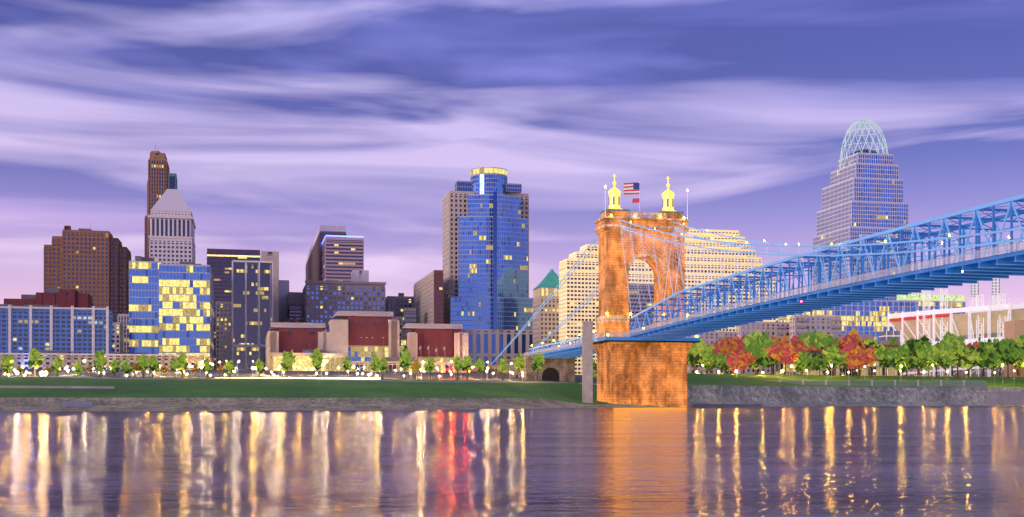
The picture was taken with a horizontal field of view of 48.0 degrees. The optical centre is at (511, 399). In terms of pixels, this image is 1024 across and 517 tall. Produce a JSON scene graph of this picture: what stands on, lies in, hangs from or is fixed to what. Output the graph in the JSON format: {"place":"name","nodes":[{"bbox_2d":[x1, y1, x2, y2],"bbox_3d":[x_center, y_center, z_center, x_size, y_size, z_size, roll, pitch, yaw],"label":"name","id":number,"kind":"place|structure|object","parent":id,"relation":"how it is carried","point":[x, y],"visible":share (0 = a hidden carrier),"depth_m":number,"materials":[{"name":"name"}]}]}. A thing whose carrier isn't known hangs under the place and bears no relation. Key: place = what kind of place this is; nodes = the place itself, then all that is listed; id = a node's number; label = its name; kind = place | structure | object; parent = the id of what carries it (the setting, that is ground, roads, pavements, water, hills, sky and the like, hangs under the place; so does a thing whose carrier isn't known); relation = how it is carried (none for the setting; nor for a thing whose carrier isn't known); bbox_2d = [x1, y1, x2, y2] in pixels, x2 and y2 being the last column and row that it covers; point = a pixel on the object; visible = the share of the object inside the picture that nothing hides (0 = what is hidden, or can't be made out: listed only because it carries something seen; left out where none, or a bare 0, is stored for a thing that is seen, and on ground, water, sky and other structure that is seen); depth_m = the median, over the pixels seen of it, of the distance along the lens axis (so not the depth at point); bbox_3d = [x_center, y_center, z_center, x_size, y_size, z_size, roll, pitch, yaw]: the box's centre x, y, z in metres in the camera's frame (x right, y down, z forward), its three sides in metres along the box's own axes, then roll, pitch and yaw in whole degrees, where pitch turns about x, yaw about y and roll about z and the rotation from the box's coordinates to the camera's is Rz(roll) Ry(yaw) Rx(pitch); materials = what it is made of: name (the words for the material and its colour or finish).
{"place":"outdoors","nodes":[
{"label":"outdoors","id":0,"kind":"place"},
{"bbox_2d":[281,318,302,322],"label":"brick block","id":1,"kind":"structure","parent":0,"point":[290,321],"depth_m":802.67,"materials":[{"name":"brown"}]},
{"bbox_2d":[0,406,1023,516],"bbox_3d":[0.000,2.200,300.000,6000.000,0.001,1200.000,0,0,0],"label":"river water","id":2,"kind":"structure","parent":0,"point":[889,461],"depth_m":40.48,"materials":[{"name":"liquid"}]},
{"bbox_2d":[0,368,1023,410],"bbox_3d":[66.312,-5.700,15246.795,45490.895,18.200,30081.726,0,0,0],"label":"terrain","id":3,"kind":"structure","parent":0,"point":[212,393],"depth_m":319.00,"materials":[{"name":"green plant"}]},
{"bbox_2d":[4,288,128,352],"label":"maroon block","id":4,"kind":"structure","parent":3,"relation":"on","point":[60,297],"depth_m":809.38,"materials":[{"name":"red brick"}]},
{"bbox_2d":[44,225,130,321],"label":"brown brick tower","id":5,"kind":"structure","parent":3,"relation":"on","point":[94,264],"depth_m":997.24,"materials":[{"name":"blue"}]},
{"bbox_2d":[0,304,213,369],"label":"apartments","id":6,"kind":"structure","parent":3,"relation":"on","point":[69,337],"depth_m":631.73,"materials":[{"name":"blue glass"}]},
{"bbox_2d":[144,144,168,260],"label":"skyscraper","id":7,"kind":"structure","parent":3,"relation":"on","point":[158,179],"depth_m":1078.56,"materials":[{"name":"brown concrete"}]},
{"bbox_2d":[129,256,213,359],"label":"glass office","id":8,"kind":"structure","parent":3,"relation":"on","point":[171,308],"depth_m":699.01,"materials":[{"name":"glass"},{"name":"metal"}]},
{"bbox_2d":[148,173,195,263],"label":"skyscraper","id":9,"kind":"structure","parent":3,"relation":"on","point":[171,237],"depth_m":927.60,"materials":[{"name":"white concrete"}]},
{"bbox_2d":[207,249,302,370],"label":"towers","id":10,"kind":"structure","parent":3,"relation":"on","point":[254,298],"depth_m":765.34,"materials":[{"name":"grey"}]},
{"bbox_2d":[302,225,385,331],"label":"towers","id":11,"kind":"structure","parent":3,"relation":"on","point":[337,277],"depth_m":860.38,"materials":[{"name":"grey"}]},
{"bbox_2d":[265,311,467,372],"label":"museum building","id":12,"kind":"structure","parent":3,"relation":"on","point":[351,335],"depth_m":640.35,"materials":[{"name":"beige"}]},
{"bbox_2d":[385,270,442,338],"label":"blocks","id":13,"kind":"structure","parent":3,"relation":"on","point":[424,305],"depth_m":831.74,"materials":[{"name":"grey concrete"}]},
{"bbox_2d":[443,167,532,366],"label":"skyscraper","id":14,"kind":"structure","parent":3,"relation":"on","point":[487,303],"depth_m":828.45,"materials":[{"name":"blue glass"}]},
{"bbox_2d":[8,346,1014,383],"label":"street lamps and poles","id":15,"kind":"object","parent":3,"relation":"on","point":[377,371],"visible":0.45,"depth_m":380.75,"materials":[{"name":"metal"},{"name":"glass"}]},
{"bbox_2d":[0,328,1023,380],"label":"park trees","id":16,"kind":"object","parent":3,"relation":"on","point":[756,350],"visible":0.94,"depth_m":471.47,"materials":[{"name":"green plant"}]},
{"bbox_2d":[0,376,1023,406],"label":"retaining wall","id":17,"kind":"structure","parent":3,"relation":"on","point":[1012,398],"depth_m":434.41,"materials":[{"name":"concrete"}]},
{"bbox_2d":[458,356,576,381],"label":"bridge anchorage","id":18,"kind":"object","parent":3,"relation":"on","point":[558,369],"visible":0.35,"depth_m":456.18,"materials":[{"name":"stone"}]},
{"bbox_2d":[533,269,558,353],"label":"green roof building","id":19,"kind":"structure","parent":3,"relation":"on","point":[545,321],"depth_m":772.09,"materials":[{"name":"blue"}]},
{"bbox_2d":[582,321,592,402],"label":"pillar","id":20,"kind":"structure","parent":3,"relation":"on","point":[587,361],"depth_m":336.55,"materials":[{"name":"concrete"}]},
{"bbox_2d":[629,283,653,333],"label":"slab behind arch","id":21,"kind":"structure","parent":3,"relation":"on","point":[646,296],"depth_m":692.75,"materials":[{"name":"blue"}]},
{"bbox_2d":[593,174,699,406],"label":"bridge tower","id":22,"kind":"structure","parent":3,"relation":"on","point":[640,372],"depth_m":344.18,"materials":[{"name":"stone"}]},
{"bbox_2d":[490,194,1023,364],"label":"suspension bridge","id":23,"kind":"structure","parent":22,"relation":"attached to","point":[973,271],"depth_m":233.32,"materials":[{"name":"blue metal"}]},
{"bbox_2d":[559,229,775,374],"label":"white stepped block","id":24,"kind":"structure","parent":3,"relation":"on","point":[571,290],"depth_m":751.64,"materials":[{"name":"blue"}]},
{"bbox_2d":[687,316,899,375],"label":"apartments","id":25,"kind":"structure","parent":3,"relation":"on","point":[799,325],"depth_m":563.23,"materials":[{"name":"beige concrete"}]},
{"bbox_2d":[813,120,910,300],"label":"skyscraper","id":26,"kind":"structure","parent":3,"relation":"on","point":[862,195],"depth_m":951.32,"materials":[{"name":"blue"}]},
{"bbox_2d":[776,294,964,341],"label":"glass block","id":27,"kind":"structure","parent":3,"relation":"on","point":[867,317],"depth_m":775.92,"materials":[{"name":"blue"}]},
{"bbox_2d":[879,278,1023,376],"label":"stadium","id":28,"kind":"object","parent":3,"relation":"on","point":[973,326],"visible":0.41,"depth_m":585.00,"materials":[{"name":"white concrete"}]},
{"bbox_2d":[0,0,1023,312],"label":"sky","id":29,"kind":"structure","parent":0,"point":[276,122],"materials":[{"name":"purple"}]}
]}

